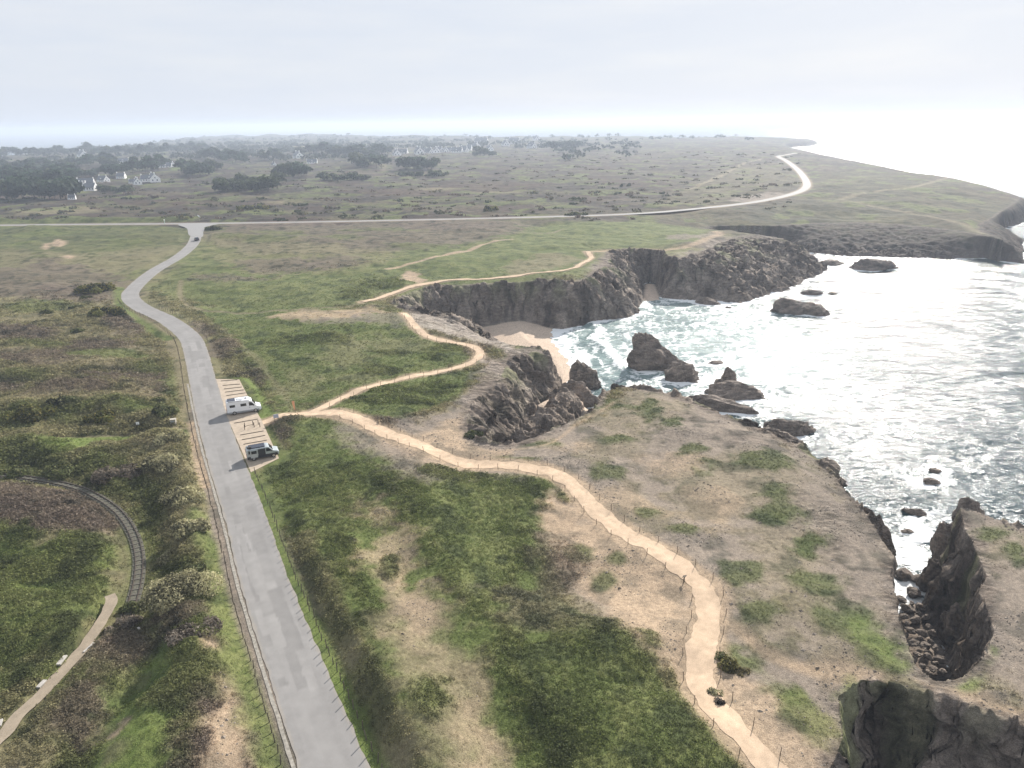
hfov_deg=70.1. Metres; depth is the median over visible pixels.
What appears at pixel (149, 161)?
tree
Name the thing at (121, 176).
house
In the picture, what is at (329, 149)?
tree
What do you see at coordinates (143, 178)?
house
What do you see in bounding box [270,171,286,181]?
tree
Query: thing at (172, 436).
bush
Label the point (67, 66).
sky
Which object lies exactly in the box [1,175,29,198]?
tree
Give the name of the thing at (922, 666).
boulder
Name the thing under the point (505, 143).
house
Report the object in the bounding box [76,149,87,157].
house
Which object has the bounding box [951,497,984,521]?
rock outcrop
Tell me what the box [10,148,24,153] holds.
tree
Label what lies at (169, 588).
bush
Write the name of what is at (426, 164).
tree
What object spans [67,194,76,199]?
house
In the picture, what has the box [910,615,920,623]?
boulder
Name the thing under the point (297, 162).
tree
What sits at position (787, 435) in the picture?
rock outcrop
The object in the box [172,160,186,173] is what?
tree
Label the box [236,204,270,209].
bush
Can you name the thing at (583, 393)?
rock outcrop
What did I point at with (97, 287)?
bush
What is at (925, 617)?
boulder
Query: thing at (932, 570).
rock outcrop
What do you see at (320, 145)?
tree
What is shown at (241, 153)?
tree
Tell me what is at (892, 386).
sea
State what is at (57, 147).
tree
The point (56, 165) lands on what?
tree
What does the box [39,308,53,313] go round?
bush
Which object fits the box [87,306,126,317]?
bush
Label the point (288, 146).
distant woodland
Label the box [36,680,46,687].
board
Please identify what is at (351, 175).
tree
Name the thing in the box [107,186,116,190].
tree
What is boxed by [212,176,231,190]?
tree
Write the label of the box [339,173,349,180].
tree
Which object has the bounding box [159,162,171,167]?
house
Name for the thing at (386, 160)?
tree
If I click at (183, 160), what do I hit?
tree
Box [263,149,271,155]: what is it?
tree
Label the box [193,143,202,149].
tree
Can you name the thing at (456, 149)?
house
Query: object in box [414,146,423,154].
house
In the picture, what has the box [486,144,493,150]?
house
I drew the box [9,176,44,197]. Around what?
tree
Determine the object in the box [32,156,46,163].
tree
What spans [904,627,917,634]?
boulder
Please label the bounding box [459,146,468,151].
house
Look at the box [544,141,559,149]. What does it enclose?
tree
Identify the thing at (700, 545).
loose stones
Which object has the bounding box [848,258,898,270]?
sea rock
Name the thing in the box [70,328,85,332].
bush
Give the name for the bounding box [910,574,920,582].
boulder
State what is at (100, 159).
tree
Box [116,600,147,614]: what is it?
bush
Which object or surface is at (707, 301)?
sea rock
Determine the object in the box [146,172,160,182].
house
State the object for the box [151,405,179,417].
bush
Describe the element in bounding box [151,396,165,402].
bush
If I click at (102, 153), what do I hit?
tree
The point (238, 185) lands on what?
tree
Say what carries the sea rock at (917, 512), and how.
in the sea
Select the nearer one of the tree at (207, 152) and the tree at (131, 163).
the tree at (131, 163)
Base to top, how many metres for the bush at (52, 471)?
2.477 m
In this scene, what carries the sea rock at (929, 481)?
in the sea
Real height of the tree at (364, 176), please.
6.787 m
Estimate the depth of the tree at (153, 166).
841.40 m
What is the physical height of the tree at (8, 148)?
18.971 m
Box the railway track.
[0,474,145,616]
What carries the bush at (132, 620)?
on the ground
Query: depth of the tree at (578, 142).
1430.25 m
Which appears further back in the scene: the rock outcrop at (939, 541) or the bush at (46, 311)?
the bush at (46, 311)
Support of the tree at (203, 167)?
on the ground
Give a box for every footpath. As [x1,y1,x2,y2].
[262,313,483,423]
[304,409,787,767]
[363,251,593,301]
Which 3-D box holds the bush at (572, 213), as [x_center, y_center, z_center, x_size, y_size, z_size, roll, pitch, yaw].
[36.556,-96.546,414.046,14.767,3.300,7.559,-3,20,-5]
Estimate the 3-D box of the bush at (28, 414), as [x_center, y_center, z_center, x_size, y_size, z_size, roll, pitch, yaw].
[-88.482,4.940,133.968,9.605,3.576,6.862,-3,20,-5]
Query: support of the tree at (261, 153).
on the ground
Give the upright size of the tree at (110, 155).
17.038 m
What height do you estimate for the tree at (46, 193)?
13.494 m
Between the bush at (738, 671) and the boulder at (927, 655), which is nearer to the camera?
the bush at (738, 671)
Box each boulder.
[895,568,912,581]
[896,595,906,602]
[900,603,914,613]
[900,613,908,619]
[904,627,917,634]
[906,586,921,598]
[909,638,919,646]
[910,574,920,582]
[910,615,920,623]
[913,651,922,657]
[915,602,927,611]
[916,629,928,637]
[919,663,925,668]
[920,641,930,649]
[921,614,930,621]
[923,652,934,660]
[925,624,933,628]
[928,629,936,637]
[928,665,937,672]
[931,644,938,652]
[933,655,948,663]
[938,668,947,673]
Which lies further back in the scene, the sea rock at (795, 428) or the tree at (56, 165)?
the tree at (56, 165)
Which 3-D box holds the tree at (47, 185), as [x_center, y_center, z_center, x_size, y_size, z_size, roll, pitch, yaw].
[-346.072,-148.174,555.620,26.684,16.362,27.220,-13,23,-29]
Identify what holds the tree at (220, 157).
on the ground
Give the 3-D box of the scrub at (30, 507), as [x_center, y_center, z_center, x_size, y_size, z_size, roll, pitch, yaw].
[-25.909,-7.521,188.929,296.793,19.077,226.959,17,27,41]
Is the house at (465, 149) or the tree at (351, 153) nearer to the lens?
the tree at (351, 153)
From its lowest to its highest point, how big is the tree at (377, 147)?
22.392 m
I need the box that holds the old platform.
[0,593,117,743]
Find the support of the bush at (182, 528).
on the ground
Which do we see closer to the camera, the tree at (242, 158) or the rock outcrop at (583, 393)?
the rock outcrop at (583, 393)
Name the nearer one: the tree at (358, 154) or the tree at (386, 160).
the tree at (386, 160)
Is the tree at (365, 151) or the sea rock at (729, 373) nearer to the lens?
the sea rock at (729, 373)
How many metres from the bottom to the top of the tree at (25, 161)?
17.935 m
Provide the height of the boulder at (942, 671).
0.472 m
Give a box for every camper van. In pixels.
[225,396,261,414]
[245,443,278,460]
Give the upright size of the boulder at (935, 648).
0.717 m
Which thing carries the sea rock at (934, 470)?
in the sea
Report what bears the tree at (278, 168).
on the ground
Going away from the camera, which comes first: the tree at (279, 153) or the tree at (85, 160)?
the tree at (85, 160)
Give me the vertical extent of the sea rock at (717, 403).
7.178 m
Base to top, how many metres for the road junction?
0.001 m
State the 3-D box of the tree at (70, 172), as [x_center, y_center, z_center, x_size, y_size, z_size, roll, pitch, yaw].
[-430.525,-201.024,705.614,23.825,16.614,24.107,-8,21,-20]
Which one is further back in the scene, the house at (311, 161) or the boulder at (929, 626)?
the house at (311, 161)
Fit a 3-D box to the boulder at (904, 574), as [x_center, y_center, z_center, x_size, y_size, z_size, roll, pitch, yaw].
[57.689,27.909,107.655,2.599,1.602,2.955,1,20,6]
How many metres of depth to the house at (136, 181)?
687.55 m
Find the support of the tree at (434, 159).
on the ground
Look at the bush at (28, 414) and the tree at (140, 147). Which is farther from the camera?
the tree at (140, 147)
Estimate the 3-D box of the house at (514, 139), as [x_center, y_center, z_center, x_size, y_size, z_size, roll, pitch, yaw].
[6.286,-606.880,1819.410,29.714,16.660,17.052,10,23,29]
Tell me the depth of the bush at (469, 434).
124.91 m
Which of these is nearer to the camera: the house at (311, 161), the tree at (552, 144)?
the house at (311, 161)
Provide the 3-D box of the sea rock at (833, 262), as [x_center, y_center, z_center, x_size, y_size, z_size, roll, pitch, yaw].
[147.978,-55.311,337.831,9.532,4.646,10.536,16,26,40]
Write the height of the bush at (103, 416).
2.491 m
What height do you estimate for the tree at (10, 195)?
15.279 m
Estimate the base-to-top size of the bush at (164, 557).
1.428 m
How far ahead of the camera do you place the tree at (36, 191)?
549.37 m
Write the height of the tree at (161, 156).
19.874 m
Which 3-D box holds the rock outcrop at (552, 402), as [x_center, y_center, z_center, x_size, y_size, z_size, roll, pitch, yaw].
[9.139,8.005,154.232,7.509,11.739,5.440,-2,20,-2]
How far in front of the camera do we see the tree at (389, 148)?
1286.39 m
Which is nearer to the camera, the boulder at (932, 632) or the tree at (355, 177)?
the boulder at (932, 632)
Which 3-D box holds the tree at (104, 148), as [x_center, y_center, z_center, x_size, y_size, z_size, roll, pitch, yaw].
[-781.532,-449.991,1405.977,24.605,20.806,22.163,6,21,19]
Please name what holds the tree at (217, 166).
on the ground
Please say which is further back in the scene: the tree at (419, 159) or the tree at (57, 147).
the tree at (57, 147)
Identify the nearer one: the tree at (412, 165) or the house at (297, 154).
the tree at (412, 165)
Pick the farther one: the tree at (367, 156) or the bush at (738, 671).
the tree at (367, 156)
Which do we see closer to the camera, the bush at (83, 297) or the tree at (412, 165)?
the bush at (83, 297)
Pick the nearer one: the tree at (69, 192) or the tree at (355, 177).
the tree at (69, 192)
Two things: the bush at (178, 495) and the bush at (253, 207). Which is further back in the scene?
the bush at (253, 207)
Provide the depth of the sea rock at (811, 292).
279.05 m
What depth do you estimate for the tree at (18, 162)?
913.84 m
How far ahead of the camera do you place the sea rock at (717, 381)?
186.59 m
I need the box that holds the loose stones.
[118,347,1023,767]
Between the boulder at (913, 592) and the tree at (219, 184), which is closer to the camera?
the boulder at (913, 592)
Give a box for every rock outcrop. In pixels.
[544,395,560,407]
[561,379,596,407]
[569,359,601,389]
[766,427,801,443]
[864,507,896,555]
[916,558,941,591]
[930,521,952,559]
[936,602,965,649]
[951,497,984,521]
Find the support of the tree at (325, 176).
on the ground
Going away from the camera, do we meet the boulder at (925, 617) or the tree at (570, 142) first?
the boulder at (925, 617)
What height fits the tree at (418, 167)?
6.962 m
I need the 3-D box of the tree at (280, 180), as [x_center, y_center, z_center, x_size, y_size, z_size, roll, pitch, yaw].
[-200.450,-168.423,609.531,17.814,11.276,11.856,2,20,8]
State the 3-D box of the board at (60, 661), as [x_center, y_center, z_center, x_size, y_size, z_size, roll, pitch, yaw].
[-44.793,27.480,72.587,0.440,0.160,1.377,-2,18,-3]
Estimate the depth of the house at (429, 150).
1265.08 m
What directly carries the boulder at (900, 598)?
on the ground
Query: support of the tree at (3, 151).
on the ground
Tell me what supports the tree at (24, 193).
on the ground
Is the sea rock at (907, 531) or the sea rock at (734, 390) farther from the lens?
the sea rock at (734, 390)
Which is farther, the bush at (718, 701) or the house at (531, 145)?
the house at (531, 145)
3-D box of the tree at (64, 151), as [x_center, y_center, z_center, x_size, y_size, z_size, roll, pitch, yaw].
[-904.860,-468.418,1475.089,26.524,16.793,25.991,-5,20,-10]
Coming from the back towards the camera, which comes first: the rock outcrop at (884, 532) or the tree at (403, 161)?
the tree at (403, 161)
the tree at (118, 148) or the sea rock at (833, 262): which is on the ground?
the tree at (118, 148)
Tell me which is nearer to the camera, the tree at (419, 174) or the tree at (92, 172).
the tree at (419, 174)
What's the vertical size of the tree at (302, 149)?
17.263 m
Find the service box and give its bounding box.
[170,418,176,424]
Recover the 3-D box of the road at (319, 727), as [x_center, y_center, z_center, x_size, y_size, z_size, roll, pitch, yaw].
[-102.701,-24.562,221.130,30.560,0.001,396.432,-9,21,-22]
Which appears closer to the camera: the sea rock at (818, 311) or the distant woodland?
the sea rock at (818, 311)
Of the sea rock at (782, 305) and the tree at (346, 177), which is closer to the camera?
the sea rock at (782, 305)
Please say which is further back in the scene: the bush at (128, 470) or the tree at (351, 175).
the tree at (351, 175)
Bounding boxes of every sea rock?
[626,332,694,370]
[664,360,699,382]
[689,394,758,414]
[695,297,720,304]
[704,380,766,400]
[708,360,723,363]
[714,379,722,383]
[721,366,736,380]
[763,418,816,436]
[770,297,821,314]
[800,289,822,295]
[804,306,830,315]
[822,259,844,265]
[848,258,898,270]
[900,529,913,533]
[901,508,926,515]
[923,477,940,484]
[929,468,941,472]
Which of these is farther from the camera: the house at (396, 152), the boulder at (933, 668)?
the house at (396, 152)
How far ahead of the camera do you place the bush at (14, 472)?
113.57 m
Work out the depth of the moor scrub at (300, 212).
516.96 m
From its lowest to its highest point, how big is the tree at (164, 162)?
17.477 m
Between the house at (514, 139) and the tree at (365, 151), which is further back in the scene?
the house at (514, 139)
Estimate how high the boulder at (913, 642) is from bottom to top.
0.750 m
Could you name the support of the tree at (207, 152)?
on the ground
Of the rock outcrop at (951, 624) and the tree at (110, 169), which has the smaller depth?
the rock outcrop at (951, 624)
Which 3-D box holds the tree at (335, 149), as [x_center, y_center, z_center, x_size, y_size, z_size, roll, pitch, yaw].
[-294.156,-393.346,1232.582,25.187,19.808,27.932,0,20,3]
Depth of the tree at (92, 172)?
770.66 m
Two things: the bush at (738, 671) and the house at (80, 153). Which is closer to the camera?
the bush at (738, 671)
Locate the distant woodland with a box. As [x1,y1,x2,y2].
[0,133,753,160]
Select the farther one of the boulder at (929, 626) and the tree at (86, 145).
the tree at (86, 145)
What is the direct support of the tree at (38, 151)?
on the ground
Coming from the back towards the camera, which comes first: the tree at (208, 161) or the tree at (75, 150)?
the tree at (75, 150)
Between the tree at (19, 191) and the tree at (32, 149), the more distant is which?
the tree at (32, 149)
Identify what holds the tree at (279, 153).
on the ground
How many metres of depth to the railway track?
97.80 m
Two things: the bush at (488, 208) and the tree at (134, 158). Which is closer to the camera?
the bush at (488, 208)
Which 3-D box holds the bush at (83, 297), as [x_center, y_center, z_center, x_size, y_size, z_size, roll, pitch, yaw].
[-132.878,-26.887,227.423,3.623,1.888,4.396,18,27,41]
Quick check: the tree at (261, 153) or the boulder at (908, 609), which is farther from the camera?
the tree at (261, 153)
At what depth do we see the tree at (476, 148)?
1168.66 m
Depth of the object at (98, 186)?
616.57 m
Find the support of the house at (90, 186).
on the ground
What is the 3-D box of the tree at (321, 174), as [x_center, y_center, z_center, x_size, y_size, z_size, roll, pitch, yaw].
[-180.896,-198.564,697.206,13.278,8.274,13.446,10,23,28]
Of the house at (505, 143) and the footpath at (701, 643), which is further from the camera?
the house at (505, 143)
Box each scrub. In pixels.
[0,151,801,220]
[0,255,1023,767]
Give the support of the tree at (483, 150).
on the ground
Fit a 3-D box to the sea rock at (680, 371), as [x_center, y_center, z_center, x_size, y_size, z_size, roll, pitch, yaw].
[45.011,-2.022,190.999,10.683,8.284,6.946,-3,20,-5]
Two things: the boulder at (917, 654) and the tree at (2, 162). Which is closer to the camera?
the boulder at (917, 654)
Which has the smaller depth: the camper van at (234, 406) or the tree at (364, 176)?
the camper van at (234, 406)
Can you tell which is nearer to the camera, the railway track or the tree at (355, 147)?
the railway track
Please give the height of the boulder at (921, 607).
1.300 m
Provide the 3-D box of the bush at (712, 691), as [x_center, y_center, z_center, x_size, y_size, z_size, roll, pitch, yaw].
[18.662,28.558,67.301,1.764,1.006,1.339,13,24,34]
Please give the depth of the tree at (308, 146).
1326.28 m
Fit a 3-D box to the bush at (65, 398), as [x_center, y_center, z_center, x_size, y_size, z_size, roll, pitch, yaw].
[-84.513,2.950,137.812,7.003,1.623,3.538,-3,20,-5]
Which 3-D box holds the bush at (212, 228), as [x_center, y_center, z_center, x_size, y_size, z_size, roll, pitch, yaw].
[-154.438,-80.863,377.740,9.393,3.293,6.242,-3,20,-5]
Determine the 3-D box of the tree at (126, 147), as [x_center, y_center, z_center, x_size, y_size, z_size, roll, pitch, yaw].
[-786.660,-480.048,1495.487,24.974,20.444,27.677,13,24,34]
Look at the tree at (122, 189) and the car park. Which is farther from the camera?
the tree at (122, 189)
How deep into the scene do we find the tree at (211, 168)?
787.57 m
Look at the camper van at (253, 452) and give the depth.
116.05 m
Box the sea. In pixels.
[0,118,1023,666]
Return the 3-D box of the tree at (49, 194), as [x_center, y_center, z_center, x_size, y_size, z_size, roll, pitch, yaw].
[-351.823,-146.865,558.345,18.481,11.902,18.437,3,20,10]
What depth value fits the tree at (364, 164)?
898.49 m
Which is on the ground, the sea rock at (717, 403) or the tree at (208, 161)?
the tree at (208, 161)
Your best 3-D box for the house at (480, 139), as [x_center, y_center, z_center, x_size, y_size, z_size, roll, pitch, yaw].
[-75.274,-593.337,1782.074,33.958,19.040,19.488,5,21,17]
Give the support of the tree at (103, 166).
on the ground
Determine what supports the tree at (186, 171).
on the ground
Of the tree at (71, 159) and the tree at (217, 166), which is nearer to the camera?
the tree at (217, 166)
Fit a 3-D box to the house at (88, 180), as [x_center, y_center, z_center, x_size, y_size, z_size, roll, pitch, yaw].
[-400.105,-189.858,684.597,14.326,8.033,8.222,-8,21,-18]
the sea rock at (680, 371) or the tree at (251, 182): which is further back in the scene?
the tree at (251, 182)
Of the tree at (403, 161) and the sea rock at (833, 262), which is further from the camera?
the tree at (403, 161)
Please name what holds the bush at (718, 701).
on the ground
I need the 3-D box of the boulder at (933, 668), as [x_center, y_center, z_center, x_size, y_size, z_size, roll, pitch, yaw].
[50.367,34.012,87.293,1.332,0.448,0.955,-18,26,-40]
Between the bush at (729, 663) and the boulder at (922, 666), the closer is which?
the bush at (729, 663)
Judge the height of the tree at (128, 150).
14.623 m
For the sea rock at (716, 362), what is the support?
in the sea
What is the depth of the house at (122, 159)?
1072.46 m
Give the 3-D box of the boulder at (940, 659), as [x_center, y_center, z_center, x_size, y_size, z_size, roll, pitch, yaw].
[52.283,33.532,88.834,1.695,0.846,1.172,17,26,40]
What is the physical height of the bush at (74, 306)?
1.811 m
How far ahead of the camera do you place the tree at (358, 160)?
889.89 m
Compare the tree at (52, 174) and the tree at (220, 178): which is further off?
the tree at (52, 174)
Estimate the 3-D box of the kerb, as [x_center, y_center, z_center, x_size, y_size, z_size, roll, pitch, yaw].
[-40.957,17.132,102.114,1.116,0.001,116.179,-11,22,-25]
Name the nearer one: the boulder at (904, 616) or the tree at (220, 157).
the boulder at (904, 616)
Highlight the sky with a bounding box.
[0,0,1023,133]
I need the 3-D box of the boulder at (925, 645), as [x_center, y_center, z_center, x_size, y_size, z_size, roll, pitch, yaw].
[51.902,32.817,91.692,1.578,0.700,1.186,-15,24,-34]
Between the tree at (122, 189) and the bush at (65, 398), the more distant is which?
the tree at (122, 189)
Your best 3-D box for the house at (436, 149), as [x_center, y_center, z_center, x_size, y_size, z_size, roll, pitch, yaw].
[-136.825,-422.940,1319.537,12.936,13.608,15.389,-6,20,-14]
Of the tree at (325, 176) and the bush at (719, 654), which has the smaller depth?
the bush at (719, 654)
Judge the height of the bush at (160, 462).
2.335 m
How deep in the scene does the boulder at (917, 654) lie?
89.71 m
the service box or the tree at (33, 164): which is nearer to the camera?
the service box
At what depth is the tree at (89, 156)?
1008.88 m
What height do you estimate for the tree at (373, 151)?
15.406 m
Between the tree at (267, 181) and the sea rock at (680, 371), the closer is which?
the sea rock at (680, 371)
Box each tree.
[0,148,7,155]
[0,159,7,166]
[0,180,20,199]
[0,182,18,199]
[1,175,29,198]
[3,187,17,198]
[5,146,17,154]
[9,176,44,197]
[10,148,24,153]
[11,186,31,196]
[13,160,34,167]
[16,158,32,166]
[20,189,31,196]
[26,161,42,167]
[28,147,38,152]
[31,180,45,198]
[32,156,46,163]
[33,149,44,154]
[36,178,75,198]
[37,189,61,198]
[38,169,69,179]
[38,189,57,198]
[39,163,65,169]
[41,148,56,153]
[48,176,84,192]
[50,178,77,198]
[51,145,62,149]
[57,148,69,154]
[58,168,78,176]
[65,157,78,161]
[69,147,81,152]
[77,155,93,169]
[81,142,93,147]
[83,153,97,165]
[83,169,98,177]
[94,151,107,157]
[96,156,106,163]
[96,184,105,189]
[98,163,110,175]
[99,145,112,153]
[102,163,127,174]
[105,153,115,160]
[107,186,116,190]
[110,145,123,152]
[117,186,127,191]
[121,156,139,171]
[122,145,133,152]
[125,148,137,153]
[125,158,136,173]
[134,143,147,150]
[140,155,159,170]
[141,160,160,170]
[153,153,171,167]
[157,156,166,169]
[159,142,170,153]
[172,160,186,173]
[177,158,192,164]
[183,166,197,175]
[186,162,210,176]
[186,163,212,176]
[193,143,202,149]
[200,148,216,157]
[204,158,216,164]
[211,178,231,192]
[212,162,223,169]
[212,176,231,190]
[216,154,226,160]
[222,150,239,163]
[230,180,245,190]
[233,151,247,162]
[234,172,248,179]
[235,155,249,163]
[246,178,266,191]
[256,174,277,189]
[259,151,269,158]
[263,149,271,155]
[270,162,288,173]
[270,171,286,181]
[270,176,281,186]
[272,151,286,157]
[284,163,310,176]
[285,160,303,165]
[293,146,308,153]
[305,144,312,151]
[313,141,326,151]
[315,172,328,179]
[321,174,331,179]
[326,144,341,152]
[331,145,344,154]
[332,174,345,180]
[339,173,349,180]
[346,144,362,152]
[346,171,357,177]
[347,151,357,161]
[349,152,362,163]
[351,155,367,167]
[353,175,361,179]
[359,158,368,166]
[359,174,368,179]
[361,148,369,154]
[362,154,373,165]
[369,156,382,167]
[370,143,386,152]
[370,149,379,154]
[373,155,391,168]
[387,146,393,152]
[395,156,416,170]
[407,156,420,168]
[413,156,427,164]
[413,165,422,169]
[414,171,423,176]
[419,161,437,169]
[426,156,440,168]
[428,170,438,176]
[472,145,480,151]
[478,147,489,155]
[488,151,496,155]
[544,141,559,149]
[567,140,575,145]
[574,140,582,147]
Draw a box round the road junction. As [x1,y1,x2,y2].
[178,223,220,236]
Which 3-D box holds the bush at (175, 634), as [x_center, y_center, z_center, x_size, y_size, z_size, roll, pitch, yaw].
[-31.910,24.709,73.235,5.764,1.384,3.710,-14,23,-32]
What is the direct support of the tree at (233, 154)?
on the ground
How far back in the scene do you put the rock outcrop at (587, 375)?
184.68 m
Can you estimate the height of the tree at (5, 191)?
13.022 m
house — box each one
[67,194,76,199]
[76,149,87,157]
[76,177,93,182]
[83,181,96,190]
[96,175,109,181]
[116,172,126,178]
[118,157,128,163]
[132,176,141,184]
[140,174,148,181]
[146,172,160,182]
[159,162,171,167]
[292,150,303,158]
[307,158,317,163]
[392,148,400,155]
[397,148,407,153]
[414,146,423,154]
[424,147,433,152]
[433,146,440,152]
[451,147,462,152]
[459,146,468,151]
[474,137,488,143]
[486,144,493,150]
[501,139,509,145]
[508,137,519,143]
[526,142,536,148]
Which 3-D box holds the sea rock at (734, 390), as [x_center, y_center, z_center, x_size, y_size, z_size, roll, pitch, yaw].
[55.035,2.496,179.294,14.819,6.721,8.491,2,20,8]
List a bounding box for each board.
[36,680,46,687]
[56,655,67,665]
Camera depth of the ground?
112.71 m
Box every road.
[0,153,810,225]
[121,236,370,767]
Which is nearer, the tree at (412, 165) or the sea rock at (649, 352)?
the sea rock at (649, 352)
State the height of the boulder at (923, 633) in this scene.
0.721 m
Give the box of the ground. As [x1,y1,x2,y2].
[0,133,1023,767]
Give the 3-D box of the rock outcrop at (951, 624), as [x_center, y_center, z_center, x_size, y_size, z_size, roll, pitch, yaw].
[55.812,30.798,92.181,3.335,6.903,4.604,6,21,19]
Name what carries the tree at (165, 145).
on the ground
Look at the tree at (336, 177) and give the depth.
686.71 m
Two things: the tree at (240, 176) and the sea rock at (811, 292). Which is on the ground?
the tree at (240, 176)
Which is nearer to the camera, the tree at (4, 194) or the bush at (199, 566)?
the bush at (199, 566)
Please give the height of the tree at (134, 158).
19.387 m
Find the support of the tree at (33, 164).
on the ground
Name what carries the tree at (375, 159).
on the ground
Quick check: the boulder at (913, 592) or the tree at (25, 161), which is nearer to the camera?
the boulder at (913, 592)
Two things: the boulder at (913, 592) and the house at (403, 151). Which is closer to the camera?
the boulder at (913, 592)
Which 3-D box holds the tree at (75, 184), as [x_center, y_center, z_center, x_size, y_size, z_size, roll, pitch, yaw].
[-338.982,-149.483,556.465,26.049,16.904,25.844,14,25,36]
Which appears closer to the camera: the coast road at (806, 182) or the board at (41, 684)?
the board at (41, 684)
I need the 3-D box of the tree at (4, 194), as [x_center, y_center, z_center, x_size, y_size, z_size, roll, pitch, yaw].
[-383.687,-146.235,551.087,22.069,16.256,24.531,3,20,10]
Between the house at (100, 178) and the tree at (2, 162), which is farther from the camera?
the tree at (2, 162)
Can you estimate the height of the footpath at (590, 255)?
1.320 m
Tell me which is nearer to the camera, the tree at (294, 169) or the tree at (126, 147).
the tree at (294, 169)
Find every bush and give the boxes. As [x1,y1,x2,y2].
[0,403,58,424]
[0,464,33,479]
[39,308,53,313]
[41,461,75,480]
[45,395,81,404]
[68,304,83,308]
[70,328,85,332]
[73,282,116,293]
[79,295,93,299]
[82,408,115,423]
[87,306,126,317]
[90,462,142,484]
[101,614,142,633]
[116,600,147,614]
[138,568,225,616]
[140,453,180,473]
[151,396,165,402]
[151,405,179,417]
[152,429,188,445]
[155,551,171,565]
[157,485,207,508]
[163,615,223,646]
[169,517,211,538]
[177,562,206,573]
[204,225,221,230]
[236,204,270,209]
[463,429,483,438]
[483,205,498,210]
[564,211,587,215]
[707,687,723,696]
[714,650,727,660]
[714,697,725,704]
[717,654,739,673]
[735,666,750,677]
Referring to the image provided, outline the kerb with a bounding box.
[187,384,295,767]
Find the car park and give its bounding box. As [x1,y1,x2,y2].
[216,379,278,471]
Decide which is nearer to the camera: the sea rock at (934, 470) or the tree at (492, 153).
the sea rock at (934, 470)
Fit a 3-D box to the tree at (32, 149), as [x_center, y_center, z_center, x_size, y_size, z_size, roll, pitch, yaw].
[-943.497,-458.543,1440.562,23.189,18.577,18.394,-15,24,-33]
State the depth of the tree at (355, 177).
693.09 m
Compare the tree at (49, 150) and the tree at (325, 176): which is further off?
the tree at (49, 150)
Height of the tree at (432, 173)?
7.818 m
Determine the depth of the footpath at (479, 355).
156.61 m

